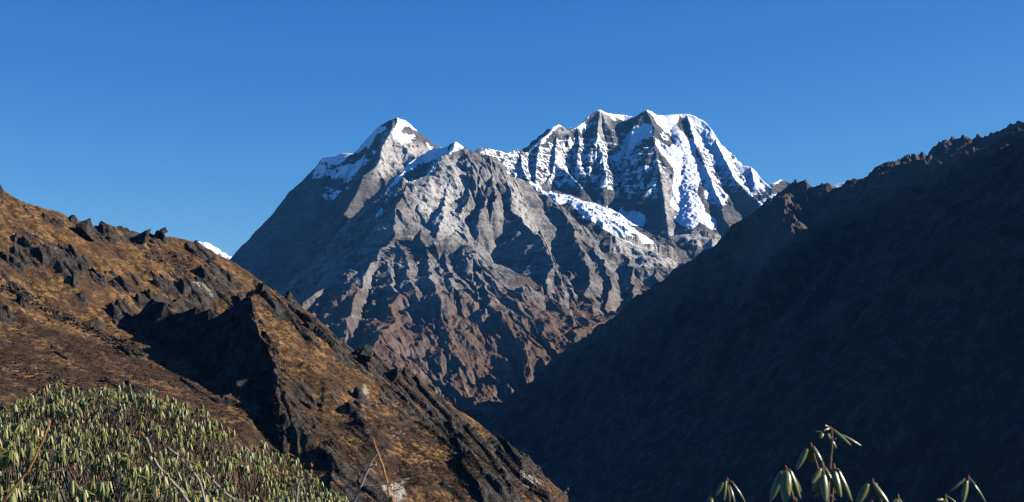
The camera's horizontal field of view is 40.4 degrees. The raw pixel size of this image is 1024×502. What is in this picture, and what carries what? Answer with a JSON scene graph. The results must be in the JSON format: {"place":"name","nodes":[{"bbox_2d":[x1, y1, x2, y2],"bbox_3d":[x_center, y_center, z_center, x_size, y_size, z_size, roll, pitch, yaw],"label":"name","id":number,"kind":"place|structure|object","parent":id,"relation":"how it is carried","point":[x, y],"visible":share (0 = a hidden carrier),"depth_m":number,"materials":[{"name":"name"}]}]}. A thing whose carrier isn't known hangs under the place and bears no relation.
{"place":"outdoors","nodes":[
{"label":"outdoors","id":0,"kind":"place"},
{"bbox_2d":[198,241,230,260],"bbox_3d":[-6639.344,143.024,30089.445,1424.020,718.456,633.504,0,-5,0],"label":"distant snowy mountain","id":1,"kind":"structure","parent":0,"point":[217,251],"depth_m":30028.53,"materials":[{"name":"white snow"}]},
{"bbox_2d":[0,184,568,501],"bbox_3d":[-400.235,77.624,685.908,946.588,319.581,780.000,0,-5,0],"label":"brown hillside","id":2,"kind":"structure","parent":0,"point":[226,299],"depth_m":622.92,"materials":[{"name":"brown plant"}]},
{"bbox_2d":[19,235,32,246],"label":"boulder","id":3,"kind":"object","parent":2,"relation":"on","point":[24,241],"visible":1,"depth_m":712.65,"materials":[{"name":"grey stone"}]},
{"bbox_2d":[0,356,84,389],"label":"scree","id":4,"kind":"structure","parent":2,"relation":"on","point":[55,376],"depth_m":547.99,"materials":[{"name":"brown stone"}]},
{"bbox_2d":[0,278,145,355],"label":"scree","id":5,"kind":"structure","parent":2,"relation":"on","point":[72,318],"depth_m":660.58,"materials":[{"name":"brown stone"}]},
{"bbox_2d":[69,215,77,223],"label":"boulder","id":6,"kind":"object","parent":2,"relation":"on","point":[73,219],"visible":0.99,"depth_m":789.61,"materials":[{"name":"grey stone"}]},
{"bbox_2d":[75,218,94,240],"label":"boulder","id":7,"kind":"object","parent":2,"relation":"on","point":[84,228],"visible":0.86,"depth_m":777.29,"materials":[{"name":"grey stone"}]},
{"bbox_2d":[131,229,150,244],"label":"boulder","id":8,"kind":"object","parent":2,"relation":"on","point":[141,238],"visible":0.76,"depth_m":809.84,"materials":[{"name":"grey stone"}]},
{"bbox_2d":[150,238,158,242],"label":"boulder","id":9,"kind":"object","parent":2,"relation":"on","point":[154,240],"visible":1,"depth_m":818.48,"materials":[{"name":"grey stone"}]},
{"bbox_2d":[159,227,167,234],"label":"boulder","id":10,"kind":"object","parent":2,"relation":"on","point":[163,231],"visible":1,"depth_m":826.75,"materials":[{"name":"grey stone"}]},
{"bbox_2d":[143,250,191,275],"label":"scree","id":11,"kind":"structure","parent":2,"relation":"on","point":[177,260],"depth_m":809.68,"materials":[{"name":"grey stone"}]},
{"bbox_2d":[256,283,264,293],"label":"boulder","id":12,"kind":"object","parent":2,"relation":"on","point":[260,288],"visible":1,"depth_m":640.67,"materials":[{"name":"grey stone"}]},
{"bbox_2d":[0,205,549,501],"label":"shrubs","id":13,"kind":"object","parent":2,"relation":"on","point":[323,435],"visible":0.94,"depth_m":578.17,"materials":[{"name":"brown plant"}]},
{"bbox_2d":[306,322,314,329],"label":"boulder","id":14,"kind":"object","parent":2,"relation":"on","point":[310,326],"visible":1,"depth_m":633.54,"materials":[{"name":"grey stone"}]},
{"bbox_2d":[356,344,372,362],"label":"boulder","id":15,"kind":"object","parent":2,"relation":"on","point":[365,353],"visible":1,"depth_m":651.04,"materials":[{"name":"grey stone"}]},
{"bbox_2d":[386,368,398,382],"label":"boulder","id":16,"kind":"object","parent":2,"relation":"on","point":[392,375],"visible":0.99,"depth_m":653.38,"materials":[{"name":"grey stone"}]},
{"bbox_2d":[279,142,670,421],"bbox_3d":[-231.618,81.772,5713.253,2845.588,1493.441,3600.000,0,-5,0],"label":"rocky mountain","id":17,"kind":"structure","parent":0,"point":[468,282],"depth_m":5685.63,"materials":[{"name":"grey stone"}]},
{"bbox_2d":[0,0,1023,256],"label":"sky","id":18,"kind":"structure","parent":0,"point":[193,119],"materials":[{"name":"blue"}]},
{"bbox_2d":[229,110,844,292],"bbox_3d":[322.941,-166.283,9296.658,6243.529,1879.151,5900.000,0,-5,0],"label":"snow mountain","id":19,"kind":"structure","parent":0,"point":[647,189],"depth_m":8924.05,"materials":[{"name":"white snow"}]},
{"bbox_2d":[478,121,1023,501],"bbox_3d":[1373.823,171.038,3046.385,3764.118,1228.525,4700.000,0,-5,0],"label":"mountain slope","id":20,"kind":"structure","parent":0,"point":[877,313],"depth_m":2221.03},
{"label":"ground","id":21,"kind":"structure","parent":0,"visible":0},
{"bbox_2d":[2,420,75,501],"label":"bare twig","id":22,"kind":"object","parent":21,"relation":"on","point":[23,476],"visible":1,"depth_m":3.56,"materials":[{"name":"brown wood"}]},
{"bbox_2d":[0,406,85,486],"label":"rhododendron bush","id":23,"kind":"object","parent":21,"relation":"on","point":[10,417],"visible":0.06,"depth_m":21.16,"materials":[{"name":"green plant"}]},
{"bbox_2d":[0,417,234,501],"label":"rhododendron bush","id":24,"kind":"object","parent":21,"relation":"on","point":[133,487],"visible":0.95,"depth_m":11.88,"materials":[{"name":"green plant"}]},
{"bbox_2d":[141,432,189,501],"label":"bare twig","id":25,"kind":"object","parent":21,"relation":"on","point":[153,454],"visible":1,"depth_m":4.36,"materials":[{"name":"grey wood"}]},
{"bbox_2d":[0,378,349,501],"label":"rhododendron bush","id":26,"kind":"object","parent":21,"relation":"on","point":[50,407],"visible":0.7,"depth_m":16.93,"materials":[{"name":"green plant"}]},
{"bbox_2d":[167,447,205,501],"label":"bare twig","id":27,"kind":"object","parent":21,"relation":"on","point":[194,473],"visible":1,"depth_m":4.75,"materials":[{"name":"grey wood"}]},
{"bbox_2d":[205,473,236,501],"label":"bare twig","id":28,"kind":"object","parent":21,"relation":"on","point":[228,495],"visible":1,"depth_m":4.65,"materials":[{"name":"grey wood"}]},
{"bbox_2d":[245,491,264,501],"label":"bare twig","id":29,"kind":"object","parent":21,"relation":"on","point":[261,498],"visible":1,"depth_m":4.45,"materials":[{"name":"wood"}]},
{"bbox_2d":[269,463,312,501],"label":"bare twig","id":30,"kind":"object","parent":21,"relation":"on","point":[302,477],"visible":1,"depth_m":4.45,"materials":[{"name":"grey wood"}]},
{"bbox_2d":[332,430,408,501],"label":"bare twig","id":31,"kind":"object","parent":21,"relation":"on","point":[368,468],"visible":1,"depth_m":4.95,"materials":[{"name":"grey wood"}]},
{"bbox_2d":[372,438,393,501],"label":"bare twig","id":32,"kind":"object","parent":21,"relation":"on","point":[390,498],"visible":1,"depth_m":4.55,"materials":[{"name":"wood"}]},
{"bbox_2d":[552,488,568,501],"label":"bare twig","id":33,"kind":"object","parent":21,"relation":"on","point":[564,492],"visible":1,"depth_m":4.35,"materials":[{"name":"grey wood"}]},
{"bbox_2d":[707,492,717,501],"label":"rhododendron shoot","id":34,"kind":"object","parent":21,"relation":"on","point":[710,499],"visible":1,"depth_m":4.24,"materials":[{"name":"green plant"}]},
{"bbox_2d":[716,477,744,501],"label":"rhododendron shoot","id":35,"kind":"object","parent":21,"relation":"on","point":[728,491],"visible":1,"depth_m":4.25,"materials":[{"name":"green plant"}]},
{"bbox_2d":[770,465,801,501],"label":"rhododendron shoot","id":36,"kind":"object","parent":21,"relation":"on","point":[785,481],"visible":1,"depth_m":3.93,"materials":[{"name":"green plant"}]},
{"bbox_2d":[796,443,824,501],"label":"rhododendron shoot","id":37,"kind":"object","parent":21,"relation":"on","point":[810,454],"visible":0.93,"depth_m":4.15,"materials":[{"name":"green plant"}]},
{"bbox_2d":[811,461,834,501],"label":"rhododendron shoot","id":38,"kind":"object","parent":21,"relation":"on","point":[821,484],"visible":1,"depth_m":3.84,"materials":[{"name":"green plant"}]},
{"bbox_2d":[815,425,860,487],"bbox_3d":[0.959,1.386,3.998,0.146,1.762,0.047,1,-5,-7],"label":"rhododendron shoot","id":39,"kind":"object","parent":21,"relation":"on","point":[842,437],"visible":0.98,"depth_m":4.06,"materials":[{"name":"green plant"}]},
{"bbox_2d":[827,463,852,501],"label":"rhododendron shoot","id":40,"kind":"object","parent":21,"relation":"on","point":[837,480],"visible":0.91,"depth_m":3.89,"materials":[{"name":"green plant"}]},
{"bbox_2d":[856,478,888,501],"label":"rhododendron shoot","id":41,"kind":"object","parent":21,"relation":"on","point":[865,490],"visible":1,"depth_m":3.94,"materials":[{"name":"green plant"}]},
{"bbox_2d":[892,494,901,501],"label":"rhododendron shoot","id":42,"kind":"object","parent":21,"relation":"on","point":[897,499],"visible":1,"depth_m":4.04,"materials":[{"name":"green plant"}]},
{"bbox_2d":[937,494,954,501],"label":"rhododendron shoot","id":43,"kind":"object","parent":21,"relation":"on","point":[944,498],"visible":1,"depth_m":4.14,"materials":[{"name":"green plant"}]},
{"bbox_2d":[949,475,985,501],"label":"rhododendron shoot","id":44,"kind":"object","parent":21,"relation":"on","point":[964,492],"visible":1,"depth_m":4.09,"materials":[{"name":"green plant"}]}
]}

